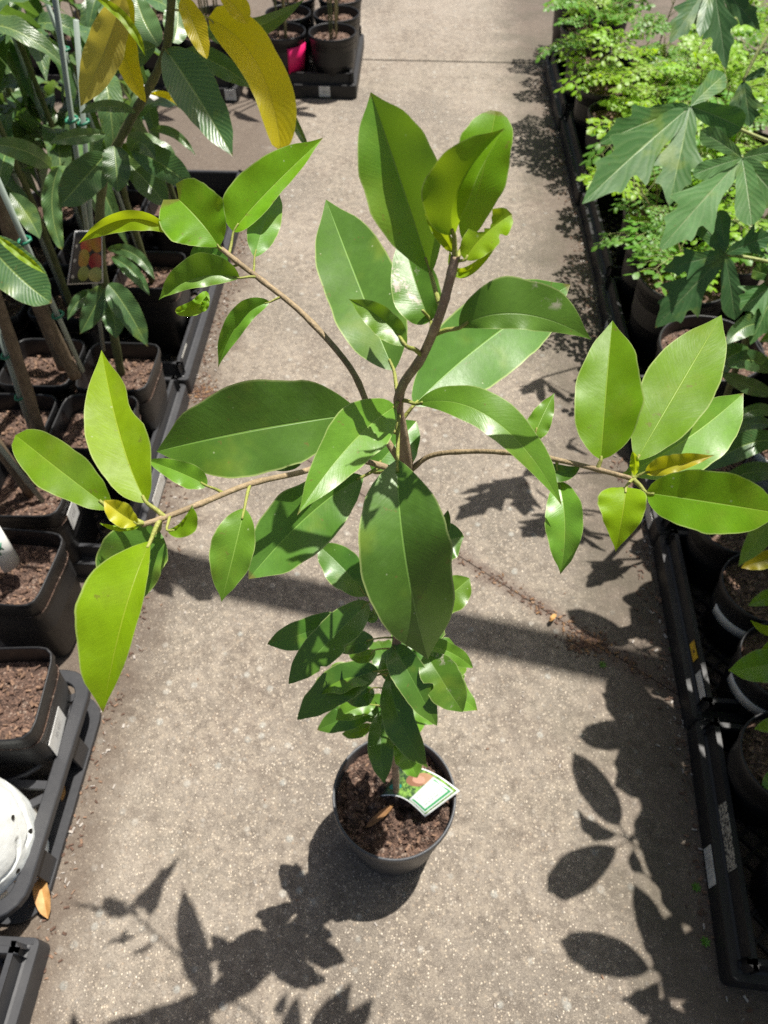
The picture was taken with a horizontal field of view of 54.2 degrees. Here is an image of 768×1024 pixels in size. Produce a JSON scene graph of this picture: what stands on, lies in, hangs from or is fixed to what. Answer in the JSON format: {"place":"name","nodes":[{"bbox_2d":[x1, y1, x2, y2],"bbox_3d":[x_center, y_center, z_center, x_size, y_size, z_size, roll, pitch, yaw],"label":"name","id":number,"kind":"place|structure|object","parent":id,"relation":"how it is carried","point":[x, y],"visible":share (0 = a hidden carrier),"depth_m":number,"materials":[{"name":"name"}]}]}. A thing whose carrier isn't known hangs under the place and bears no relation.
{"place":"outdoors","nodes":[
{"label":"outdoors","id":0,"kind":"place"},
{"bbox_2d":[0,0,767,1023],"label":"path","id":1,"kind":"structure","parent":0,"point":[556,882],"depth_m":1.48,"materials":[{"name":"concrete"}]},
{"bbox_2d":[0,346,5,392],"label":"mango sapling","id":2,"kind":"object","parent":1,"relation":"on","point":[2,362],"visible":0.11,"depth_m":1.86,"materials":[{"name":"black plastic"}]},
{"bbox_2d":[0,58,45,340],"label":"mango sapling","id":3,"kind":"object","parent":1,"relation":"on","point":[24,326],"visible":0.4,"depth_m":1.97,"materials":[{"name":"black plant"}]},
{"bbox_2d":[0,936,49,1023],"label":"nursery tray","id":4,"kind":"object","parent":1,"relation":"on","point":[23,965],"visible":1,"depth_m":1.18,"materials":[{"name":"grey plastic"}]},
{"bbox_2d":[0,37,60,278],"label":"mango sapling","id":5,"kind":"object","parent":1,"relation":"on","point":[35,244],"visible":0.09,"depth_m":2.07,"materials":[{"name":"green plant"}]},
{"bbox_2d":[0,528,81,655],"bbox_3d":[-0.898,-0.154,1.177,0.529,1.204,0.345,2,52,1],"label":"plant pot","id":6,"kind":"object","parent":1,"relation":"on","point":[40,589],"visible":0.87,"depth_m":1.49,"materials":[{"name":"black plastic"}]},
{"bbox_2d":[0,527,19,572],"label":"rolled card","id":7,"kind":"object","parent":6,"relation":"attached to","point":[9,559],"visible":1,"depth_m":1.40,"materials":[{"name":"white paper"}]},
{"bbox_2d":[0,0,82,242],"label":"mango sapling","id":8,"kind":"object","parent":1,"relation":"on","point":[13,97],"visible":0.2,"depth_m":1.99,"materials":[{"name":"green plant"}]},
{"bbox_2d":[32,879,50,918],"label":"dry leaf","id":9,"kind":"object","parent":1,"relation":"on","point":[41,893],"visible":0.77,"depth_m":1.29,"materials":[{"name":"orange plant"}]},
{"bbox_2d":[0,670,101,925],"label":"ring tray","id":10,"kind":"object","parent":1,"relation":"on","point":[54,819],"visible":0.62,"depth_m":1.34,"materials":[{"name":"grey plastic"}]},
{"bbox_2d":[0,778,48,899],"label":"grow bag","id":11,"kind":"object","parent":10,"relation":"in","point":[18,813],"visible":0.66,"depth_m":1.22,"materials":[{"name":"white plastic"}]},
{"bbox_2d":[0,646,72,779],"bbox_3d":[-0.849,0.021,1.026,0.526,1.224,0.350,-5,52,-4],"label":"plant pot","id":12,"kind":"object","parent":10,"relation":"on","point":[35,698],"visible":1,"depth_m":1.33,"materials":[{"name":"black plastic"}]},
{"bbox_2d":[60,786,64,800],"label":"dry leaf","id":13,"kind":"object","parent":10,"relation":"in","point":[62,795],"visible":0.37,"depth_m":1.40,"materials":[{"name":"brown plant"}]},
{"bbox_2d":[64,0,79,69],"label":"potted seedling","id":14,"kind":"object","parent":1,"relation":"on","point":[69,42],"visible":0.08,"depth_m":3.10,"materials":[{"name":"green plant"}]},
{"bbox_2d":[35,74,123,100],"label":"nursery tray","id":15,"kind":"object","parent":1,"relation":"on","point":[57,78],"visible":0.01,"depth_m":3.21,"materials":[{"name":"plastic"}]},
{"bbox_2d":[24,9,59,74],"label":"potted seedling","id":16,"kind":"object","parent":15,"relation":"on","point":[53,69],"visible":0.02,"depth_m":3.20,"materials":[{"name":"black plastic"}]},
{"bbox_2d":[72,8,79,18],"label":"potted seedling","id":17,"kind":"object","parent":15,"relation":"in","point":[75,14],"visible":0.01,"depth_m":3.30,"materials":[{"name":"green plastic"}]},
{"bbox_2d":[72,375,189,576],"bbox_3d":[-0.784,-0.118,1.870,0.469,0.095,0.600,2,52,1],"label":"nursery tray","id":18,"kind":"object","parent":1,"relation":"on","point":[178,399],"visible":0.26,"depth_m":1.84,"materials":[{"name":"grey plastic"}]},
{"bbox_2d":[0,137,58,452],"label":"mango sapling","id":19,"kind":"object","parent":18,"relation":"on","point":[24,407],"visible":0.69,"depth_m":1.55,"materials":[{"name":"black plastic"}]},
{"bbox_2d":[0,167,86,408],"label":"mango sapling","id":20,"kind":"object","parent":18,"relation":"on","point":[48,375],"visible":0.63,"depth_m":1.77,"materials":[{"name":"black plastic"}]},
{"bbox_2d":[0,439,97,563],"bbox_3d":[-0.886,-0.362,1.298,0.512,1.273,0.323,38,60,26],"label":"plant pot","id":21,"kind":"object","parent":18,"relation":"in","point":[26,503],"visible":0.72,"depth_m":1.59,"materials":[{"name":"black plastic"}]},
{"bbox_2d":[0,179,140,504],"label":"mango sapling","id":22,"kind":"object","parent":18,"relation":"in","point":[24,279],"visible":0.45,"depth_m":1.44,"materials":[{"name":"brown wood"}]},
{"bbox_2d":[119,247,223,393],"bbox_3d":[-0.758,-0.597,2.250,0.468,0.095,0.595,2,52,1],"label":"nursery tray","id":23,"kind":"object","parent":1,"relation":"on","point":[183,366],"visible":0.21,"depth_m":2.15,"materials":[{"name":"grey plastic"}]},
{"bbox_2d":[0,0,119,353],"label":"mango sapling","id":24,"kind":"object","parent":23,"relation":"in","point":[19,26],"visible":0.38,"depth_m":1.75,"materials":[{"name":"green plant"}]},
{"bbox_2d":[0,0,129,330],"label":"mango sapling","id":25,"kind":"object","parent":23,"relation":"in","point":[43,110],"visible":0.31,"depth_m":1.75,"materials":[{"name":"green plant"}]},
{"bbox_2d":[8,0,155,250],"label":"mango sapling","id":26,"kind":"object","parent":23,"relation":"in","point":[138,201],"visible":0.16,"depth_m":1.96,"materials":[{"name":"green plant"}]},
{"bbox_2d":[38,0,190,352],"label":"mango sapling","id":27,"kind":"object","parent":23,"relation":"on","point":[167,325],"visible":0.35,"depth_m":2.00,"materials":[{"name":"green plant"}]},
{"bbox_2d":[59,0,193,257],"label":"mango sapling","id":28,"kind":"object","parent":23,"relation":"in","point":[90,10],"visible":0.1,"depth_m":1.92,"materials":[{"name":"green plant"}]},
{"bbox_2d":[113,170,242,261],"bbox_3d":[-0.735,-1.030,2.593,0.468,0.095,0.470,2,52,1],"label":"nursery tray","id":29,"kind":"object","parent":1,"relation":"on","point":[218,182],"visible":0.11,"depth_m":2.69,"materials":[{"name":"grey plastic"}]},
{"bbox_2d":[50,0,306,440],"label":"mango sapling","id":30,"kind":"object","parent":1,"relation":"on","point":[125,38],"visible":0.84,"depth_m":1.19,"materials":[{"name":"green plant"}]},
{"bbox_2d":[67,231,102,284],"bbox_3d":[-0.604,-0.518,1.512,0.106,0.130,0.047,-8,52,-7],"label":"plant tag","id":31,"kind":"object","parent":30,"relation":"hanging from","point":[86,264],"visible":0.81,"depth_m":1.51,"materials":[{"name":"multicoloured plastic"}]},
{"bbox_2d":[144,85,158,100],"bbox_3d":[-0.406,-0.719,1.244,0.044,0.076,0.036,2,52,1],"label":"plant tag","id":32,"kind":"object","parent":30,"relation":"attached to","point":[153,97],"visible":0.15,"depth_m":1.26,"materials":[{"name":"white plastic"}]},
{"bbox_2d":[154,75,243,101],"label":"nursery tray","id":33,"kind":"object","parent":1,"relation":"on","point":[230,92],"visible":0.13,"depth_m":3.21,"materials":[{"name":"plastic"}]},
{"bbox_2d":[143,7,179,74],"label":"potted seedling","id":34,"kind":"object","parent":33,"relation":"in","point":[149,64],"visible":0.05,"depth_m":3.16,"materials":[{"name":"black plastic"}]},
{"bbox_2d":[151,7,183,47],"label":"potted seedling","id":35,"kind":"object","parent":33,"relation":"in","point":[159,14],"visible":0.08,"depth_m":3.33,"materials":[{"name":"black plastic"}]},
{"bbox_2d":[183,0,229,57],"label":"potted seedling","id":36,"kind":"object","parent":33,"relation":"in","point":[187,42],"visible":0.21,"depth_m":3.10,"materials":[{"name":"black plastic"}]},
{"bbox_2d":[201,0,231,59],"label":"potted seedling","id":37,"kind":"object","parent":33,"relation":"in","point":[210,9],"visible":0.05,"depth_m":3.33,"materials":[{"name":"black plastic"}]},
{"bbox_2d":[248,25,363,98],"bbox_3d":[-0.343,-2.056,3.406,0.473,0.095,0.582,2,52,1],"label":"nursery tray","id":38,"kind":"object","parent":1,"relation":"on","point":[310,83],"visible":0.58,"depth_m":3.23,"materials":[{"name":"plastic"}]},
{"bbox_2d":[267,0,305,73],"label":"potted seedling","id":39,"kind":"object","parent":38,"relation":"on","point":[287,39],"visible":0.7,"depth_m":3.17,"materials":[{"name":"black plastic"}]},
{"bbox_2d":[265,0,310,68],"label":"potted seedling","id":40,"kind":"object","parent":38,"relation":"in","point":[300,14],"visible":0.39,"depth_m":3.33,"materials":[{"name":"black plastic"}]},
{"bbox_2d":[272,0,314,50],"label":"potted seedling","id":41,"kind":"object","parent":38,"relation":"in","point":[310,4],"visible":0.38,"depth_m":3.42,"materials":[{"name":"black plastic"}]},
{"bbox_2d":[309,0,355,76],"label":"potted seedling","id":42,"kind":"object","parent":38,"relation":"in","point":[333,47],"visible":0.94,"depth_m":3.17,"materials":[{"name":"black plastic"}]},
{"bbox_2d":[314,0,358,50],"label":"potted seedling","id":43,"kind":"object","parent":38,"relation":"in","point":[347,14],"visible":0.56,"depth_m":3.32,"materials":[{"name":"black plastic"}]},
{"bbox_2d":[318,0,361,30],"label":"potted seedling","id":44,"kind":"object","parent":38,"relation":"in","point":[356,4],"visible":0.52,"depth_m":3.40,"materials":[{"name":"black plastic"}]},
{"bbox_2d":[12,92,767,875],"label":"potted sapling","id":45,"kind":"object","parent":1,"relation":"on","point":[674,420],"visible":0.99,"depth_m":0.53,"materials":[{"name":"green plant"}]},
{"bbox_2d":[381,767,458,816],"bbox_3d":[0.060,0.457,1.224,0.112,0.031,0.067,24,55,18],"label":"plant tag","id":46,"kind":"object","parent":45,"relation":"on","point":[425,792],"visible":0.83,"depth_m":1.22,"materials":[{"name":"white plastic"}]},
{"bbox_2d":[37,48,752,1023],"bbox_3d":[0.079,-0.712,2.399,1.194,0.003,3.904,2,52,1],"label":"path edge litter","id":47,"kind":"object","parent":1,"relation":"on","point":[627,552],"visible":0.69,"depth_m":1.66,"materials":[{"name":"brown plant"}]},
{"bbox_2d":[188,375,667,688],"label":"joint litter","id":48,"kind":"object","parent":1,"relation":"on","point":[583,643],"visible":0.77,"depth_m":1.62,"materials":[{"name":"brown plant"}]},
{"bbox_2d":[549,614,556,620],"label":"dry leaf","id":49,"kind":"object","parent":1,"relation":"on","point":[552,617],"visible":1,"depth_m":1.63,"materials":[{"name":"orange plant"}]},
{"bbox_2d":[546,0,598,45],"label":"feathery seedling","id":50,"kind":"object","parent":1,"relation":"on","point":[558,14],"visible":0.31,"depth_m":3.37,"materials":[{"name":"green plant"}]},
{"bbox_2d":[559,109,589,204],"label":"nursery tray","id":51,"kind":"object","parent":1,"relation":"on","point":[573,153],"visible":0.29,"depth_m":2.84,"materials":[{"name":"plastic"}]},
{"bbox_2d":[621,35,763,106],"bbox_3d":[1.056,-1.471,2.703,0.474,0.448,0.463,2,52,1],"label":"feathery seedling","id":52,"kind":"object","parent":51,"relation":"on","point":[695,72],"visible":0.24,"depth_m":2.55,"materials":[{"name":"green plant"}]},
{"bbox_2d":[558,0,607,85],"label":"feathery seedling","id":53,"kind":"object","parent":1,"relation":"on","point":[565,29],"visible":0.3,"depth_m":3.21,"materials":[{"name":"green plant"}]},
{"bbox_2d":[544,50,627,130],"bbox_3d":[0.934,-1.815,3.216,0.430,0.095,0.588,2,52,1],"label":"nursery tray","id":54,"kind":"object","parent":1,"relation":"on","point":[560,106],"visible":0.27,"depth_m":3.21,"materials":[{"name":"plastic"}]},
{"bbox_2d":[542,0,655,103],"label":"feathery seedling","id":55,"kind":"object","parent":1,"relation":"on","point":[585,52],"visible":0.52,"depth_m":2.86,"materials":[{"name":"green plant"}]},
{"bbox_2d":[535,0,665,149],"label":"feathery seedling","id":56,"kind":"object","parent":1,"relation":"on","point":[588,92],"visible":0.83,"depth_m":2.73,"materials":[{"name":"green plant"}]},
{"bbox_2d":[579,191,622,292],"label":"nursery tray","id":57,"kind":"object","parent":1,"relation":"on","point":[603,262],"visible":0.23,"depth_m":2.52,"materials":[{"name":"plastic"}]},
{"bbox_2d":[599,661,606,667],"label":"weed","id":58,"kind":"object","parent":1,"relation":"on","point":[602,664],"visible":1,"depth_m":1.58,"materials":[{"name":"green plant"}]},
{"bbox_2d":[590,0,633,50],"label":"feathery seedling","id":59,"kind":"object","parent":1,"relation":"on","point":[619,26],"visible":0.09,"depth_m":3.40,"materials":[{"name":"green plant"}]},
{"bbox_2d":[580,12,684,175],"bbox_3d":[0.874,-1.512,2.728,0.362,0.460,0.387,2,52,1],"label":"feathery seedling","id":60,"kind":"object","parent":1,"relation":"on","point":[597,110],"visible":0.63,"depth_m":2.64,"materials":[{"name":"green plant"}]},
{"bbox_2d":[580,58,703,204],"bbox_3d":[0.845,-1.312,2.590,0.489,0.428,0.411,-17,54,-13],"label":"feathery seedling","id":61,"kind":"object","parent":1,"relation":"on","point":[617,108],"visible":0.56,"depth_m":2.47,"materials":[{"name":"green plant"}]},
{"bbox_2d":[586,116,706,265],"bbox_3d":[0.764,-0.925,2.241,0.445,0.495,0.338,-14,53,-11],"label":"feathery seedling","id":62,"kind":"object","parent":1,"relation":"on","point":[638,206],"visible":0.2,"depth_m":2.18,"materials":[{"name":"green plant"}]},
{"bbox_2d":[628,438,688,545],"bbox_3d":[0.855,-0.121,1.873,0.432,0.095,0.465,2,52,1],"label":"nursery tray","id":63,"kind":"object","parent":1,"relation":"on","point":[657,525],"visible":0.16,"depth_m":1.76,"materials":[{"name":"plastic"}]},
{"bbox_2d":[623,26,710,101],"bbox_3d":[1.066,-1.569,2.817,0.330,0.391,0.435,17,54,13],"label":"feathery seedling","id":64,"kind":"object","parent":1,"relation":"on","point":[671,49],"visible":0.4,"depth_m":2.71,"materials":[{"name":"green plant"}]},
{"bbox_2d":[597,275,748,381],"bbox_3d":[0.875,-0.503,2.176,0.432,0.095,0.498,2,52,1],"label":"nursery tray","id":65,"kind":"object","parent":1,"relation":"on","point":[609,306],"visible":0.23,"depth_m":2.25,"materials":[{"name":"plastic"}]},
{"bbox_2d":[576,166,717,316],"bbox_3d":[0.715,-0.778,2.160,0.386,0.439,0.396,-33,59,-23],"label":"feathery seedling","id":66,"kind":"object","parent":65,"relation":"on","point":[627,287],"visible":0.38,"depth_m":2.07,"materials":[{"name":"green plant"}]},
{"bbox_2d":[591,203,767,367],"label":"feathery seedling","id":67,"kind":"object","parent":65,"relation":"in","point":[642,330],"visible":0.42,"depth_m":2.01,"materials":[{"name":"green plant"}]},
{"bbox_2d":[582,70,767,418],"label":"papaya plant","id":68,"kind":"object","parent":1,"relation":"on","point":[640,137],"visible":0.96,"depth_m":1.40,"materials":[{"name":"green plant"}]},
{"bbox_2d":[622,99,752,200],"bbox_3d":[0.933,-1.118,2.422,0.394,0.450,0.505,13,53,10],"label":"feathery seedling","id":69,"kind":"object","parent":1,"relation":"on","point":[644,104],"visible":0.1,"depth_m":2.25,"materials":[{"name":"green plant"}]},
{"bbox_2d":[626,0,760,98],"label":"feathery seedling","id":70,"kind":"object","parent":1,"relation":"on","point":[757,3],"visible":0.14,"depth_m":2.94,"materials":[{"name":"green plant"}]},
{"bbox_2d":[691,882,701,892],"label":"weed","id":71,"kind":"object","parent":1,"relation":"on","point":[696,887],"visible":1,"depth_m":1.31,"materials":[{"name":"green plant"}]},
{"bbox_2d":[653,528,747,729],"bbox_3d":[0.829,0.243,1.585,0.430,0.095,0.450,4,52,3],"label":"nursery tray","id":72,"kind":"object","parent":1,"relation":"on","point":[698,700],"visible":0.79,"depth_m":1.56,"materials":[{"name":"plastic"}]},
{"bbox_2d":[717,622,767,720],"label":"potted shrub","id":73,"kind":"object","parent":72,"relation":"on","point":[744,681],"visible":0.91,"depth_m":1.40,"materials":[{"name":"black plastic"}]},
{"bbox_2d":[700,936,710,946],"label":"weed","id":74,"kind":"object","parent":1,"relation":"on","point":[705,941],"visible":1,"depth_m":1.26,"materials":[{"name":"green plant"}]},
{"bbox_2d":[655,315,764,396],"bbox_3d":[0.796,-0.325,1.921,0.250,0.250,0.250,2,52,1],"label":"potted shrub","id":75,"kind":"object","parent":1,"relation":"on","point":[671,332],"visible":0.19,"depth_m":1.89,"materials":[{"name":"beige plant"}]},
{"bbox_2d":[656,17,767,157],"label":"feathery seedling","id":76,"kind":"object","parent":1,"relation":"on","point":[738,27],"visible":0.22,"depth_m":2.37,"materials":[{"name":"green plant"}]},
{"bbox_2d":[661,23,767,198],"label":"feathery seedling","id":77,"kind":"object","parent":1,"relation":"on","point":[762,92],"visible":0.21,"depth_m":2.20,"materials":[{"name":"green plant"}]},
{"bbox_2d":[661,199,767,322],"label":"feathery seedling","id":78,"kind":"object","parent":1,"relation":"on","point":[744,271],"visible":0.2,"depth_m":2.09,"materials":[{"name":"green plant"}]},
{"bbox_2d":[669,0,767,344],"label":"papaya plant","id":79,"kind":"object","parent":1,"relation":"on","point":[716,21],"visible":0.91,"depth_m":1.57,"materials":[{"name":"green plant"}]},
{"bbox_2d":[670,100,767,245],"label":"feathery seedling","id":80,"kind":"object","parent":1,"relation":"on","point":[747,148],"visible":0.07,"depth_m":2.11,"materials":[{"name":"green plant"}]},
{"bbox_2d":[676,0,767,101],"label":"feathery seedling","id":81,"kind":"object","parent":1,"relation":"on","point":[695,30],"visible":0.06,"depth_m":2.87,"materials":[{"name":"green plant"}]},
{"bbox_2d":[680,6,767,129],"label":"feathery seedling","id":82,"kind":"object","parent":1,"relation":"on","point":[762,26],"visible":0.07,"depth_m":2.74,"materials":[{"name":"green plant"}]},
{"bbox_2d":[682,522,767,591],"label":"potted shrub","id":83,"kind":"object","parent":1,"relation":"on","point":[707,557],"visible":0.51,"depth_m":1.58,"materials":[{"name":"black plant"}]},
{"bbox_2d":[687,717,767,991],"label":"nursery tray","id":84,"kind":"object","parent":1,"relation":"on","point":[741,964],"visible":0.94,"depth_m":1.29,"materials":[{"name":"plastic"}]},
{"bbox_2d":[689,32,767,156],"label":"feathery seedling","id":85,"kind":"object","parent":1,"relation":"on","point":[733,86],"visible":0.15,"depth_m":2.59,"materials":[{"name":"green plant"}]},
{"bbox_2d":[708,457,748,471],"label":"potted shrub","id":86,"kind":"object","parent":1,"relation":"on","point":[728,468],"visible":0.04,"depth_m":1.71,"materials":[{"name":"black plant"}]},
{"bbox_2d":[702,553,767,655],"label":"potted shrub","id":87,"kind":"object","parent":1,"relation":"on","point":[736,610],"visible":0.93,"depth_m":1.51,"materials":[{"name":"black plant"}]},
{"bbox_2d":[704,272,767,493],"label":"papaya plant","id":88,"kind":"object","parent":1,"relation":"on","point":[751,439],"visible":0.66,"depth_m":1.41,"materials":[{"name":"plant"}]},
{"bbox_2d":[715,30,767,199],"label":"feathery seedling","id":89,"kind":"object","parent":1,"relation":"on","point":[751,41],"visible":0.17,"depth_m":2.40,"materials":[{"name":"green plant"}]},
{"bbox_2d":[725,711,767,828],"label":"potted shrub","id":90,"kind":"object","parent":1,"relation":"on","point":[746,759],"visible":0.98,"depth_m":1.30,"materials":[{"name":"black plant"}]},
{"bbox_2d":[729,0,767,96],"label":"feathery seedling","id":91,"kind":"object","parent":1,"relation":"on","point":[761,18],"visible":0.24,"depth_m":2.86,"materials":[{"name":"green plant"}]},
{"bbox_2d":[747,427,767,492],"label":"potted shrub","id":92,"kind":"object","parent":1,"relation":"on","point":[762,457],"visible":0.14,"depth_m":1.72,"materials":[{"name":"plant"}]},
{"bbox_2d":[760,332,767,357],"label":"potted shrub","id":93,"kind":"object","parent":1,"relation":"on","point":[764,338],"visible":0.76,"depth_m":1.46,"materials":[{"name":"green plant"}]}
]}

